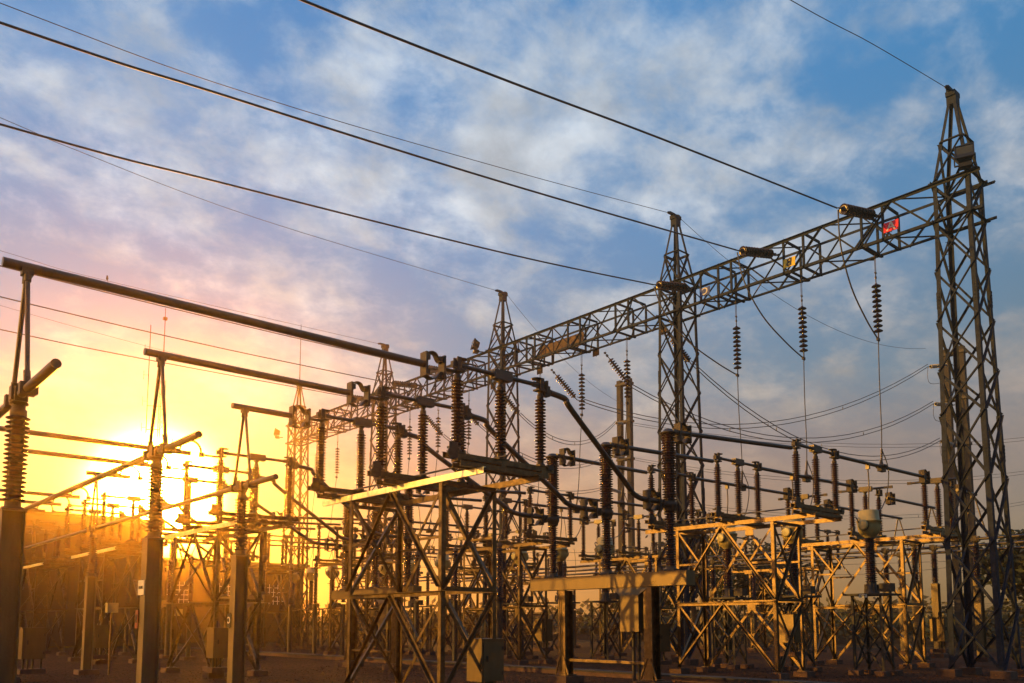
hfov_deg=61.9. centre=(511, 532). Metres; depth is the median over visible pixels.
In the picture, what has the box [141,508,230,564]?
bent tube
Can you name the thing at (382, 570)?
current transformer
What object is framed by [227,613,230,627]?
phase plate
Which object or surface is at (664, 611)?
tree
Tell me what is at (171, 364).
line conductor
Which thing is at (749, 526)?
switch stand
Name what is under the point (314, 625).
surge arrester
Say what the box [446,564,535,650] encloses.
switch stand
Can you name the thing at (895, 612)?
chain link fence
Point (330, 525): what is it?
dropper cable
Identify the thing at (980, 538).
bus tube
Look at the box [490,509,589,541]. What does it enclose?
tube
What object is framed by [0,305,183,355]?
earth wire
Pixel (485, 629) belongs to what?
surge arrester
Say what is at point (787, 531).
current transformer
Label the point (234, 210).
earth wire
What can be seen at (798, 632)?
door
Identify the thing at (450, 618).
bus support
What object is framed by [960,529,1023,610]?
tree
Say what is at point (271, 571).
switch stand
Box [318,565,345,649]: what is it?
current transformer
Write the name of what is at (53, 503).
feeder tube
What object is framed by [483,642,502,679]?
door
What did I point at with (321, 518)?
breaker tube
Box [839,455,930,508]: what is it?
tube
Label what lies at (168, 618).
surge arrester
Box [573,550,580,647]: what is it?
surge arrester
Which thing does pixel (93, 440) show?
feeder tube
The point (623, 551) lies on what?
disconnect switch
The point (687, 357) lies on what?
tension insulator string
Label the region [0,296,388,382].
line conductor
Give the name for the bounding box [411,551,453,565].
end tube
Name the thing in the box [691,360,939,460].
twin conductor
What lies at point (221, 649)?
door
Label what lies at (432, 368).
tension insulator string
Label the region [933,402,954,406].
tension insulator string
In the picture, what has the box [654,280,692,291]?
tension insulator string
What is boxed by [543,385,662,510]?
bent tube
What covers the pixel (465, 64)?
line conductor
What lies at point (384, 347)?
gantry tower
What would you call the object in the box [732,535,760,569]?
disconnect switch
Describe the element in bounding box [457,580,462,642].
bus support
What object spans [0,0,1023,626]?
sky
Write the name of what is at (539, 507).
dropper cable
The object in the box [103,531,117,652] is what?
surge arrester
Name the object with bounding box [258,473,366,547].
bent tube
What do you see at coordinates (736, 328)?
suspension insulator string
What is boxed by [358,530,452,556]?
tube
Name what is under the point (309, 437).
gantry beam
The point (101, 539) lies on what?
disconnect switch
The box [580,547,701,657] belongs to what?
switch stand
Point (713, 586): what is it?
bus support
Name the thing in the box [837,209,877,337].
jumper cable
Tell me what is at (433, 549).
end tube
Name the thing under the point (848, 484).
tube
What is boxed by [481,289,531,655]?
gantry tower
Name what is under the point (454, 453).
disconnect switch
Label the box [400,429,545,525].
bent tube
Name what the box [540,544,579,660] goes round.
current transformer
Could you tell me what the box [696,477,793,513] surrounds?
tube
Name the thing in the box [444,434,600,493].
twin conductor
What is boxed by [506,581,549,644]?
switch stand
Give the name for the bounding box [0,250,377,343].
earth wire
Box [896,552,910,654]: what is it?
bus support
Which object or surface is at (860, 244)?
gantry beam
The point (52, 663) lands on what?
gravel ground
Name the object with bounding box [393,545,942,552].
distant wire
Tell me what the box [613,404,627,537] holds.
dropper cable
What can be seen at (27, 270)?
feeder tube
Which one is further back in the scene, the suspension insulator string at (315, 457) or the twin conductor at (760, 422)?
the suspension insulator string at (315, 457)
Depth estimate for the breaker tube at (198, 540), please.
49.92 m
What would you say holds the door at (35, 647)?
in the control box at (32, 643)
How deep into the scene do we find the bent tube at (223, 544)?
36.76 m
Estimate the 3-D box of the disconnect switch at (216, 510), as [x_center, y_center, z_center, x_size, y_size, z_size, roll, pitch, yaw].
[-7.724,-1.413,25.714,2.820,2.050,0.262,5,-8,-41]
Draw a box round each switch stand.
[20,557,83,655]
[64,540,141,664]
[160,511,293,677]
[229,564,304,650]
[317,455,548,682]
[317,552,412,656]
[356,572,420,647]
[446,535,574,664]
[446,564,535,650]
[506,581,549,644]
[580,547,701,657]
[608,572,662,646]
[645,504,842,678]
[731,561,840,652]
[782,526,958,668]
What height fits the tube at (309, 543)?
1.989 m
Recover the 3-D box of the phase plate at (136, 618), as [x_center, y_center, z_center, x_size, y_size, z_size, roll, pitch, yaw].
[-6.602,1.519,15.039,0.043,0.368,0.150,5,-8,-41]
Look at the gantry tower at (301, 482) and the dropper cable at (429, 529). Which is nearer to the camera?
the dropper cable at (429, 529)
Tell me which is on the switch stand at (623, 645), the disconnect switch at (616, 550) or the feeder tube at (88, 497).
the disconnect switch at (616, 550)
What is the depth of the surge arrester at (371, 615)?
54.30 m
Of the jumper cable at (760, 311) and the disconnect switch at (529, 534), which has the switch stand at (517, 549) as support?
the disconnect switch at (529, 534)
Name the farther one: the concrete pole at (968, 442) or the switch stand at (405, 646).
the switch stand at (405, 646)
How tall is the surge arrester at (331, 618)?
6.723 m
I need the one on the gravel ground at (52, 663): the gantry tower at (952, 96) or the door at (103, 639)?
the gantry tower at (952, 96)
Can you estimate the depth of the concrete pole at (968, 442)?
50.91 m
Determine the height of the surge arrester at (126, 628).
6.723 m
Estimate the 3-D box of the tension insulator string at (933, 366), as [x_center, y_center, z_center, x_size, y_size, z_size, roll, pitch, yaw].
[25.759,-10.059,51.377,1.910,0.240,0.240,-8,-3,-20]
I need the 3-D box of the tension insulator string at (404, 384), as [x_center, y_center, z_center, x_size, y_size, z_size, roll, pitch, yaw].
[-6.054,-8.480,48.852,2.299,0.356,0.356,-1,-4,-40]
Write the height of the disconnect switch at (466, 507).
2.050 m
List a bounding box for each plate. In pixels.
[135,609,138,629]
[138,579,144,595]
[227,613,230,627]
[537,368,542,374]
[593,350,598,356]
[859,594,866,597]
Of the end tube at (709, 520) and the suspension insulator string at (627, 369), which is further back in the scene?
the end tube at (709, 520)
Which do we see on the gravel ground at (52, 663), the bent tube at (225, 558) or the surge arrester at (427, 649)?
the surge arrester at (427, 649)
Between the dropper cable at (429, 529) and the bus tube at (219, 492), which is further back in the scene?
the dropper cable at (429, 529)
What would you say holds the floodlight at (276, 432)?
attached to the gantry tower at (301, 482)
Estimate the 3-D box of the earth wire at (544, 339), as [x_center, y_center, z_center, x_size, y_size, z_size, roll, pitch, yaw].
[4.118,-10.846,54.114,0.020,1.598,19.988,-3,-7,26]
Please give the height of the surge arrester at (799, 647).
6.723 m
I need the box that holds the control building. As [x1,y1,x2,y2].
[160,557,309,642]
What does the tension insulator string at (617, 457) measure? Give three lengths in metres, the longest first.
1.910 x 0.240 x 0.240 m
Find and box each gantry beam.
[287,393,394,445]
[385,346,518,415]
[501,279,697,374]
[679,166,996,317]
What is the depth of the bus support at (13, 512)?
11.30 m
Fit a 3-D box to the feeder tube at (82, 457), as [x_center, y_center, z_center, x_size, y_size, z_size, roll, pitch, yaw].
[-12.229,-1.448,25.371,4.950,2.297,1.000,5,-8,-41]
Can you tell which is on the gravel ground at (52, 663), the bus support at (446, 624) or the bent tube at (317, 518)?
the bus support at (446, 624)
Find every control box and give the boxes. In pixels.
[17,621,47,674]
[204,621,228,672]
[467,629,504,682]
[533,619,553,650]
[660,624,671,664]
[779,608,805,656]
[928,612,948,652]
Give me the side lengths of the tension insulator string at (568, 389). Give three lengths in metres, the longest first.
2.050 x 0.320 x 0.320 m
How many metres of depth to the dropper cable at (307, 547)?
57.71 m
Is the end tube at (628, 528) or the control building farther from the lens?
the control building
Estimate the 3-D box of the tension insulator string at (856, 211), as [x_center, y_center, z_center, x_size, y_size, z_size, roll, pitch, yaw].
[11.696,-10.796,28.744,2.305,0.356,0.356,-5,-2,-33]
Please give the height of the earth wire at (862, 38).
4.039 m
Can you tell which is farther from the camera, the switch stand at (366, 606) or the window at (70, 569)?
the window at (70, 569)
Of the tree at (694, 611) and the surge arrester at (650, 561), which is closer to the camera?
the surge arrester at (650, 561)
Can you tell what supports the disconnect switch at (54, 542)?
on the switch stand at (39, 564)
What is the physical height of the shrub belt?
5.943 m
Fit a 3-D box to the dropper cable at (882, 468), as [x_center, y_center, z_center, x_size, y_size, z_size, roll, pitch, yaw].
[12.261,-3.659,28.412,0.370,6.119,1.507,-4,-7,36]
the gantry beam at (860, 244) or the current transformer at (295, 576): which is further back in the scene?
the current transformer at (295, 576)
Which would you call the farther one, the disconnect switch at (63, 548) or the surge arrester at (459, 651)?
the surge arrester at (459, 651)
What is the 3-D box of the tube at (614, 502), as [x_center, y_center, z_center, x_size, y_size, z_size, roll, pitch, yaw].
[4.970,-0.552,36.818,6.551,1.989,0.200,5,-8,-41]
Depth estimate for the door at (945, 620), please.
31.61 m
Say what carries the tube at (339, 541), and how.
hanging from the dropper cable
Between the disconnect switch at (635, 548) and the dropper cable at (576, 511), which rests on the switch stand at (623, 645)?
the disconnect switch at (635, 548)
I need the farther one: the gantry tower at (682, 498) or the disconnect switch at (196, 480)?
the gantry tower at (682, 498)
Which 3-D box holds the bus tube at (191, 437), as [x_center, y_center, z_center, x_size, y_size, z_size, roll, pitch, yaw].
[-14.642,-0.448,24.716,0.120,0.118,29.000,5,-8,-41]
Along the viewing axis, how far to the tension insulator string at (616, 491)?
61.45 m
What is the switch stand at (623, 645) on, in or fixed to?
on the gravel ground at (52, 663)
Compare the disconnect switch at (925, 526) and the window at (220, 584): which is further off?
the window at (220, 584)
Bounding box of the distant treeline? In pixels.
[303,588,1022,630]
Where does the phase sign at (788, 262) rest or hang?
attached to the gantry beam at (860, 244)
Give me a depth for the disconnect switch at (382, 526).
44.24 m
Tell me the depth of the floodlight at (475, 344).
44.79 m
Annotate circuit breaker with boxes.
[159,538,177,652]
[219,519,271,659]
[331,489,421,670]
[530,428,694,682]
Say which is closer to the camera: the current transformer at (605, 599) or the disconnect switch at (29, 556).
the current transformer at (605, 599)
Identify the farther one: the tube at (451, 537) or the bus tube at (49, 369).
the tube at (451, 537)
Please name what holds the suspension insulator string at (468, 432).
hanging from the gantry beam at (404, 403)
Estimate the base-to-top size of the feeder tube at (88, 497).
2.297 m
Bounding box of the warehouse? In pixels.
[20,511,165,646]
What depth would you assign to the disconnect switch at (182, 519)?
27.12 m
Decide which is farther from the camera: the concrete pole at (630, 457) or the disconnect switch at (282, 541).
the concrete pole at (630, 457)
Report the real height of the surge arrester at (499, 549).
6.723 m
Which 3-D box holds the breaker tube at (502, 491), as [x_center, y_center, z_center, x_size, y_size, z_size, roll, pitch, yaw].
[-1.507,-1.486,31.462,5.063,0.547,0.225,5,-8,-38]
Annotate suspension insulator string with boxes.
[314,440,317,473]
[335,433,339,477]
[407,409,411,459]
[435,398,440,452]
[466,390,471,444]
[578,350,584,416]
[624,335,630,404]
[733,299,741,376]
[798,279,807,360]
[871,253,882,340]
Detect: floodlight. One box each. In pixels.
[274,428,282,438]
[470,338,482,353]
[953,142,975,170]
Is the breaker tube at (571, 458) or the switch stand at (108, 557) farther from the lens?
the switch stand at (108, 557)
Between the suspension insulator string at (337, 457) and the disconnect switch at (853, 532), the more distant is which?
the suspension insulator string at (337, 457)
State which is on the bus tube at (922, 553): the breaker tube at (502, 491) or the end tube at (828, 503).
the end tube at (828, 503)
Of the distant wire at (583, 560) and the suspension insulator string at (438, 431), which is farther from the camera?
the distant wire at (583, 560)
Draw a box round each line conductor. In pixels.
[0,21,736,250]
[0,123,653,284]
[0,265,414,365]
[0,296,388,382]
[0,329,346,396]
[299,0,837,208]
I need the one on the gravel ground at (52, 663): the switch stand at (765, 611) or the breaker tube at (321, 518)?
the switch stand at (765, 611)
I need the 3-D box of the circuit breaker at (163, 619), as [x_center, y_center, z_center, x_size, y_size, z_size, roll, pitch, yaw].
[-20.002,3.507,48.091,0.720,6.460,5.510,5,-8,-41]
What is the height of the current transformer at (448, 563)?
5.250 m
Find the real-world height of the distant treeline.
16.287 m
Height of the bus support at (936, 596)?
4.810 m
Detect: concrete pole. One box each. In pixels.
[615,378,634,645]
[943,345,976,650]
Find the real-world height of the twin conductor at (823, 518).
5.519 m
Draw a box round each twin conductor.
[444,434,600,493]
[480,424,600,468]
[521,413,615,444]
[578,364,927,428]
[631,384,932,442]
[634,423,1023,447]
[636,458,1021,483]
[638,493,1023,518]
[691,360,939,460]
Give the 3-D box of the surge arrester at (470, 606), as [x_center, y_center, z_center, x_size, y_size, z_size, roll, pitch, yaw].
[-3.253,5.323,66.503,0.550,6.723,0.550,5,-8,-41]
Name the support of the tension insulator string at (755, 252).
attached to the gantry beam at (860, 244)
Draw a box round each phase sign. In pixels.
[700,286,709,296]
[783,256,794,268]
[883,219,897,233]
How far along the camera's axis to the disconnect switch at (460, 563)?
51.85 m
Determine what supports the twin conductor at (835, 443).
attached to the concrete pole at (630, 457)
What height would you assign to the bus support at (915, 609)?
4.810 m
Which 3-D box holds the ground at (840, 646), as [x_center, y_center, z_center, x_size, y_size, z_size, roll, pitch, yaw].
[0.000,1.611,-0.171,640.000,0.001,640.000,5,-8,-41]
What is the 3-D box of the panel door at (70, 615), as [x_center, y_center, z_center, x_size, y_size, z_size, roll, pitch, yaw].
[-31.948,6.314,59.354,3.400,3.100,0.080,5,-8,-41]
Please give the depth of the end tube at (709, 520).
40.77 m
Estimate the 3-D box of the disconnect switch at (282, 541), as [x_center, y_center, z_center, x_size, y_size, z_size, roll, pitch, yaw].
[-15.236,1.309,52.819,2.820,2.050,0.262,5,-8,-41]
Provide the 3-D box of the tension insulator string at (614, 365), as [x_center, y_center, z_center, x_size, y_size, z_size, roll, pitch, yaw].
[5.002,-7.707,40.322,2.118,0.320,0.320,49,-26,-17]
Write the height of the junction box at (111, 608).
2.250 m
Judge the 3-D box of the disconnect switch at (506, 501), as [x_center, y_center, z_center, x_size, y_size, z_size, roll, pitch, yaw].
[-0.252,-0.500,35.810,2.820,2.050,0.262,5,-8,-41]
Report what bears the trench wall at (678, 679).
on the gravel ground at (52, 663)
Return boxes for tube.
[0,358,61,417]
[0,426,219,457]
[0,488,102,499]
[0,498,83,506]
[1,257,456,408]
[7,446,184,469]
[24,431,202,509]
[24,474,278,549]
[28,505,66,512]
[86,466,148,531]
[121,514,212,564]
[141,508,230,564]
[142,348,380,460]
[163,501,258,561]
[165,538,234,543]
[179,536,256,540]
[223,483,341,551]
[229,402,320,492]
[233,525,315,529]
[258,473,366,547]
[259,519,340,525]
[271,511,368,520]
[271,544,341,565]
[287,541,370,566]
[292,462,396,543]
[309,538,394,562]
[355,502,438,507]
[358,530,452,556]
[381,534,1023,580]
[383,486,481,501]
[385,526,480,554]
[388,551,462,573]
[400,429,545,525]
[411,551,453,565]
[414,521,511,533]
[416,490,525,494]
[419,540,1023,581]
[426,545,437,552]
[431,546,1023,583]
[464,409,599,518]
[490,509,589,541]
[511,536,566,568]
[532,503,629,536]
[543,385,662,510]
[556,448,647,473]
[574,496,665,513]
[610,436,713,462]
[621,523,708,564]
[663,518,717,554]
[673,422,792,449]
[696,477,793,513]
[706,513,733,555]
[762,467,857,514]
[823,499,909,553]
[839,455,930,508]
[885,492,942,546]
[955,484,987,535]
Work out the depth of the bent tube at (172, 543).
40.10 m
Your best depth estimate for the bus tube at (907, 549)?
41.11 m
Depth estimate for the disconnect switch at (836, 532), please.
47.98 m
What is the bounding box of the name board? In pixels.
[539,332,583,358]
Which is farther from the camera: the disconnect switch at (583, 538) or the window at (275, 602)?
the window at (275, 602)
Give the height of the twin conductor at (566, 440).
3.608 m
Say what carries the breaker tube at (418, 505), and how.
attached to the circuit breaker at (390, 625)
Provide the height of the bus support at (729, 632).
4.810 m
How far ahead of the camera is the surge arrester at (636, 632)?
53.63 m
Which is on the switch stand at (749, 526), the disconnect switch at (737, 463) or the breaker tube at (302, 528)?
the disconnect switch at (737, 463)
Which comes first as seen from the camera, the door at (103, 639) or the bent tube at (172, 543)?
the door at (103, 639)
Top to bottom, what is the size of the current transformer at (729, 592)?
5.250 m
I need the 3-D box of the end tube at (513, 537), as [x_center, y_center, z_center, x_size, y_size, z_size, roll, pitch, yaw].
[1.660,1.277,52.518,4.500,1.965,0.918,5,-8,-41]
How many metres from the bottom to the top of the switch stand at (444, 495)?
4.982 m
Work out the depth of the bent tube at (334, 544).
31.87 m
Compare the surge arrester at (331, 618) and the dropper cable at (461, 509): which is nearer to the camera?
the dropper cable at (461, 509)
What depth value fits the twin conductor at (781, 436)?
44.66 m
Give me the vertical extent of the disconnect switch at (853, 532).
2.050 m
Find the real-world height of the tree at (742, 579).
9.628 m
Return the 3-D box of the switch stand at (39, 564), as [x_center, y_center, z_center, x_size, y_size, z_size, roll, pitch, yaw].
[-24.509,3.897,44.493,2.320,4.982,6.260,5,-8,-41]
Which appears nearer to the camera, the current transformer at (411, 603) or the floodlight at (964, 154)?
the floodlight at (964, 154)
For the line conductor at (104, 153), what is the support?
attached to the tension insulator string at (671, 286)
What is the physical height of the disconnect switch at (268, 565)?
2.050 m
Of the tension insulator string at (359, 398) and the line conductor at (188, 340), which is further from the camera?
the tension insulator string at (359, 398)
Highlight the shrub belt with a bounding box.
[302,593,1023,640]
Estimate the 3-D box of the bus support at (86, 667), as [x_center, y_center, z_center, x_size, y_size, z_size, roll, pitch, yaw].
[-13.535,2.133,27.383,0.600,4.810,0.600,5,-8,-41]
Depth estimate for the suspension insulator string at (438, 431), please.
48.62 m
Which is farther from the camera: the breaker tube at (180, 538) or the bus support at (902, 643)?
the breaker tube at (180, 538)
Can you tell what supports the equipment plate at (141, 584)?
attached to the bus support at (150, 611)
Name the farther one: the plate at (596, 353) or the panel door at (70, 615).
the panel door at (70, 615)
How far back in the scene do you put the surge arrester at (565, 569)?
41.52 m
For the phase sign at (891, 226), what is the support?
attached to the gantry beam at (860, 244)
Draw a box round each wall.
[169,648,767,682]
[327,633,1023,647]
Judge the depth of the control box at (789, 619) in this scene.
26.40 m
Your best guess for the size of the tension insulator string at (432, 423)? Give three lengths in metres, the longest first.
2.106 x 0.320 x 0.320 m
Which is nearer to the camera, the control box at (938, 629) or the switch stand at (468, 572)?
the control box at (938, 629)
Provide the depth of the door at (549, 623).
35.17 m
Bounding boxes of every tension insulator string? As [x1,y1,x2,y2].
[353,395,378,402]
[389,380,421,388]
[426,415,443,436]
[428,365,453,374]
[471,419,479,426]
[496,387,520,415]
[551,369,576,399]
[604,352,630,386]
[612,454,625,458]
[612,488,625,493]
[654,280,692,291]
[665,331,691,363]
[737,246,778,258]
[838,203,879,219]
[928,363,952,368]
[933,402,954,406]
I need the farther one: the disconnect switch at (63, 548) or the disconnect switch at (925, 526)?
the disconnect switch at (63, 548)
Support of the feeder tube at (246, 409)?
on the bus tube at (219, 492)
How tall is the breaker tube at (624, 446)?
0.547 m
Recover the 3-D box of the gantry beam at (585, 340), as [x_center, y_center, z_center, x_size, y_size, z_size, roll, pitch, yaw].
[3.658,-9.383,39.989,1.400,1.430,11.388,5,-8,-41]
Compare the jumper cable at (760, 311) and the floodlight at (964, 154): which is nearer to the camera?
the floodlight at (964, 154)
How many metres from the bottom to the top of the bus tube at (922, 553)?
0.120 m
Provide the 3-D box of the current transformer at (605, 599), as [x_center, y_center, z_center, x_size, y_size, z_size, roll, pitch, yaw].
[3.898,2.778,35.520,1.180,5.250,1.350,5,-8,-41]
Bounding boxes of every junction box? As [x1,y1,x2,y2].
[105,603,118,674]
[176,609,182,655]
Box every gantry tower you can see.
[272,340,310,646]
[357,343,403,649]
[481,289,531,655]
[655,211,721,664]
[928,85,1023,678]
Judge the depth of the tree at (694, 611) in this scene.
67.36 m
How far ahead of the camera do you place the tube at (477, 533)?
47.51 m
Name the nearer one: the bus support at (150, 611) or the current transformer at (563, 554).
the bus support at (150, 611)
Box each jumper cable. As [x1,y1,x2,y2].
[654,286,735,374]
[737,252,801,357]
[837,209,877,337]
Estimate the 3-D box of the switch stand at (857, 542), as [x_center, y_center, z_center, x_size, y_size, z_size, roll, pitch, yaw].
[13.594,2.552,32.601,2.370,5.142,6.260,5,-8,-41]
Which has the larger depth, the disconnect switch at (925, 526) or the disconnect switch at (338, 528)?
the disconnect switch at (338, 528)
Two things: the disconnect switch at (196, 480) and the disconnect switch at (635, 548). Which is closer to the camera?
the disconnect switch at (196, 480)
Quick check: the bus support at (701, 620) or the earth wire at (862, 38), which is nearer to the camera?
the earth wire at (862, 38)
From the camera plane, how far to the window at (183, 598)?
71.29 m
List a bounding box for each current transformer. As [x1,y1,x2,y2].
[278,573,302,647]
[297,567,323,648]
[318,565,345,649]
[370,559,393,652]
[402,559,426,653]
[426,554,458,655]
[502,551,538,658]
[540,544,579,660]
[584,537,626,663]
[707,525,753,669]
[768,519,822,671]
[843,509,902,676]
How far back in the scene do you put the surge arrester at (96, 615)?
48.59 m
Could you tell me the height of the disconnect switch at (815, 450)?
2.050 m
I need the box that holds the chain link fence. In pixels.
[526,603,1023,650]
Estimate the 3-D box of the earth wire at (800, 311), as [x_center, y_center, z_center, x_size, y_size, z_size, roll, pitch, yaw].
[16.179,-11.708,44.176,23.406,1.986,0.020,5,-8,-40]
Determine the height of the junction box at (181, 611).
2.250 m
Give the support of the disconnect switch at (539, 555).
on the switch stand at (537, 598)
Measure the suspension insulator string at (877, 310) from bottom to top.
3.200 m
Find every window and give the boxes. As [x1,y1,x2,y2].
[51,553,76,571]
[117,556,138,573]
[165,580,191,602]
[219,582,229,595]
[263,583,284,605]
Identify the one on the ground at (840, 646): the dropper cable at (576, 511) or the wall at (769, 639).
the wall at (769, 639)
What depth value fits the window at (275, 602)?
76.75 m
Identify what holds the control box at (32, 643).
on the gravel ground at (52, 663)
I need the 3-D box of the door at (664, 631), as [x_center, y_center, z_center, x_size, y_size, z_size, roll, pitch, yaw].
[4.923,3.404,27.561,0.520,0.760,0.016,5,-8,-41]
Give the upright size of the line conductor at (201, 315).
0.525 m
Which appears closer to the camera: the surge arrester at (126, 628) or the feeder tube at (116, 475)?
the feeder tube at (116, 475)
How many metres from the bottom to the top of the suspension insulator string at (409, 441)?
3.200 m
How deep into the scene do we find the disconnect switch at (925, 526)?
30.74 m
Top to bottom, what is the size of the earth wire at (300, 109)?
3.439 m
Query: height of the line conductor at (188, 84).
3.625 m
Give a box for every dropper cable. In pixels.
[305,492,314,565]
[319,478,336,567]
[426,452,437,554]
[449,445,468,554]
[528,482,542,546]
[572,416,582,536]
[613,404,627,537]
[735,376,748,525]
[801,360,813,518]
[875,341,888,510]
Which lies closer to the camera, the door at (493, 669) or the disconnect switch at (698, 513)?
the door at (493, 669)
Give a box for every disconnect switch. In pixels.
[24,524,72,564]
[24,530,59,565]
[26,519,87,561]
[58,506,124,554]
[74,499,143,550]
[96,492,167,546]
[145,472,227,534]
[174,460,260,528]
[208,447,298,521]
[227,539,258,571]
[247,538,285,570]
[265,533,307,568]
[308,408,408,500]
[313,525,357,562]
[338,521,385,560]
[366,385,473,488]
[366,514,414,557]
[393,544,422,573]
[441,356,553,473]
[446,504,489,550]
[448,535,477,569]
[469,531,498,566]
[479,494,529,546]
[506,529,537,565]
[511,556,536,581]
[523,486,576,541]
[534,553,549,578]
[578,518,618,558]
[593,548,619,574]
[619,512,657,555]
[622,545,647,573]
[644,464,697,529]
[654,542,675,571]
[663,509,701,552]
[710,453,765,522]
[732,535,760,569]
[771,533,786,566]
[778,490,826,542]
[789,438,844,514]
[815,528,842,565]
[838,482,892,537]
[907,473,967,533]
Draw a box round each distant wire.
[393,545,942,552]
[429,553,944,560]
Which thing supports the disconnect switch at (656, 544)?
on the switch stand at (623, 645)
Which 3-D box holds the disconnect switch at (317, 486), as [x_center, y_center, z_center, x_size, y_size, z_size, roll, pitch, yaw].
[-3.758,-1.892,21.211,2.820,2.050,0.262,5,-8,-41]
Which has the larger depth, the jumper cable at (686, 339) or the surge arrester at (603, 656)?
the surge arrester at (603, 656)
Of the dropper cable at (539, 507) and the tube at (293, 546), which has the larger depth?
the tube at (293, 546)
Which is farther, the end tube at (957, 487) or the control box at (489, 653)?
the end tube at (957, 487)
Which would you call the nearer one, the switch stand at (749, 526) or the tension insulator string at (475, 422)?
the switch stand at (749, 526)
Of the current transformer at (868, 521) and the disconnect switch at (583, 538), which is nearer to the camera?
the current transformer at (868, 521)
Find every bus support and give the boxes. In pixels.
[0,384,30,682]
[73,524,98,674]
[136,444,164,682]
[227,480,249,682]
[445,574,448,644]
[449,577,452,643]
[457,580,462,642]
[697,565,703,648]
[709,560,718,651]
[720,554,736,653]
[880,548,899,656]
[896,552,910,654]
[909,543,930,659]
[929,545,948,657]
[971,535,993,661]
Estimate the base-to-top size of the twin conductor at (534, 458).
2.119 m
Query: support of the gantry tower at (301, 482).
on the gravel ground at (52, 663)
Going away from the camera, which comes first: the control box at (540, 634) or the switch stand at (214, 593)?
the switch stand at (214, 593)
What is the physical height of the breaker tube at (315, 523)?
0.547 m
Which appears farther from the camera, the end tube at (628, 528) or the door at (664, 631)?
the end tube at (628, 528)
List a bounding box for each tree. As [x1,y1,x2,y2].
[601,569,672,640]
[645,506,743,643]
[709,538,815,636]
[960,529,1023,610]
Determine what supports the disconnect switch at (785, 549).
on the switch stand at (765, 611)
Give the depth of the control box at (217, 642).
25.08 m
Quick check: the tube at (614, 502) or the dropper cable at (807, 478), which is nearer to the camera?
the dropper cable at (807, 478)
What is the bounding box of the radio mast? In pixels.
[134,308,172,540]
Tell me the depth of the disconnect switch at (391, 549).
42.18 m
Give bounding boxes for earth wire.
[0,3,666,212]
[0,117,492,289]
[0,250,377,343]
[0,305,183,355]
[508,296,614,399]
[681,219,925,348]
[790,0,944,86]
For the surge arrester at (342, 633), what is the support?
on the gravel ground at (52, 663)
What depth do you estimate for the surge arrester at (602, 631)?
55.71 m
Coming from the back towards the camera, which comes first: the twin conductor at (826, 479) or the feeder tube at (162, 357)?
the twin conductor at (826, 479)
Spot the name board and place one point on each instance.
(554, 345)
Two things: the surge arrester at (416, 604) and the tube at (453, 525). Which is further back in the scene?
the tube at (453, 525)
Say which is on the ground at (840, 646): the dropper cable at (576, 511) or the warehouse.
the warehouse
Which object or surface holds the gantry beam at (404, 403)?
attached to the gantry tower at (384, 347)
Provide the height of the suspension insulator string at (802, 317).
3.200 m
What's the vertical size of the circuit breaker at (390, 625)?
6.460 m
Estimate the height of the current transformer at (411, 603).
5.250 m
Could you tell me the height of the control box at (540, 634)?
1.500 m
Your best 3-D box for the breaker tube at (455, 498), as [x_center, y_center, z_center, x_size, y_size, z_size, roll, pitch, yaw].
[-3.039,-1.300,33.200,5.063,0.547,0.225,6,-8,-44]
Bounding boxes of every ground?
[17,641,1023,682]
[46,631,1023,652]
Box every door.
[23,630,44,657]
[26,601,79,645]
[95,627,109,646]
[104,602,136,644]
[214,630,228,655]
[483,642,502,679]
[543,621,551,639]
[660,626,669,649]
[794,616,800,640]
[944,619,947,639]
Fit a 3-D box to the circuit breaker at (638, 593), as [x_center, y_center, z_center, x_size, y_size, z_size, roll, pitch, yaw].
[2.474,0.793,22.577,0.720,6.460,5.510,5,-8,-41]
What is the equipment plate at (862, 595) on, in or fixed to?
attached to the current transformer at (868, 521)
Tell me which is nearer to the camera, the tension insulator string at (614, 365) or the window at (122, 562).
the tension insulator string at (614, 365)
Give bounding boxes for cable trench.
[169,646,836,682]
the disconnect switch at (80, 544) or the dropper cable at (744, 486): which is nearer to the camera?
the dropper cable at (744, 486)
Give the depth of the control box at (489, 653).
17.86 m
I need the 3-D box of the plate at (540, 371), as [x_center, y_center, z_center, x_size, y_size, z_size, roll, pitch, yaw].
[1.424,-8.251,43.444,0.036,0.391,0.420,5,-8,-41]
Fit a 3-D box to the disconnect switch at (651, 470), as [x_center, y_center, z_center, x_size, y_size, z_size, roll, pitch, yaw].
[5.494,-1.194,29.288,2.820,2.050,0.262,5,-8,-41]
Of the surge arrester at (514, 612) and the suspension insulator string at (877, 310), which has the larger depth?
the surge arrester at (514, 612)
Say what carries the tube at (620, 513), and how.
hanging from the dropper cable at (576, 511)
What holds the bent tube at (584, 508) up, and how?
attached to the circuit breaker at (638, 593)
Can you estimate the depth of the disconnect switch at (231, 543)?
54.09 m
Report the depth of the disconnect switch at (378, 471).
18.96 m
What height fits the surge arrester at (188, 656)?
6.723 m
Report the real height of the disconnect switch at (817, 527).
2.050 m
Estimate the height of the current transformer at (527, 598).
5.250 m
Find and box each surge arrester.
[93,557,103,651]
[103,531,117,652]
[118,557,132,654]
[159,516,174,657]
[179,510,197,659]
[286,526,295,652]
[308,521,320,653]
[324,552,334,646]
[338,557,345,655]
[370,577,373,640]
[411,507,424,659]
[421,543,433,651]
[448,533,461,652]
[450,500,464,661]
[469,558,471,634]
[484,563,487,637]
[496,490,509,664]
[513,581,515,645]
[557,520,568,655]
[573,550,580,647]
[597,564,613,658]
[598,603,609,647]
[629,545,641,648]
[643,529,655,660]
[749,541,759,652]
[796,564,807,652]

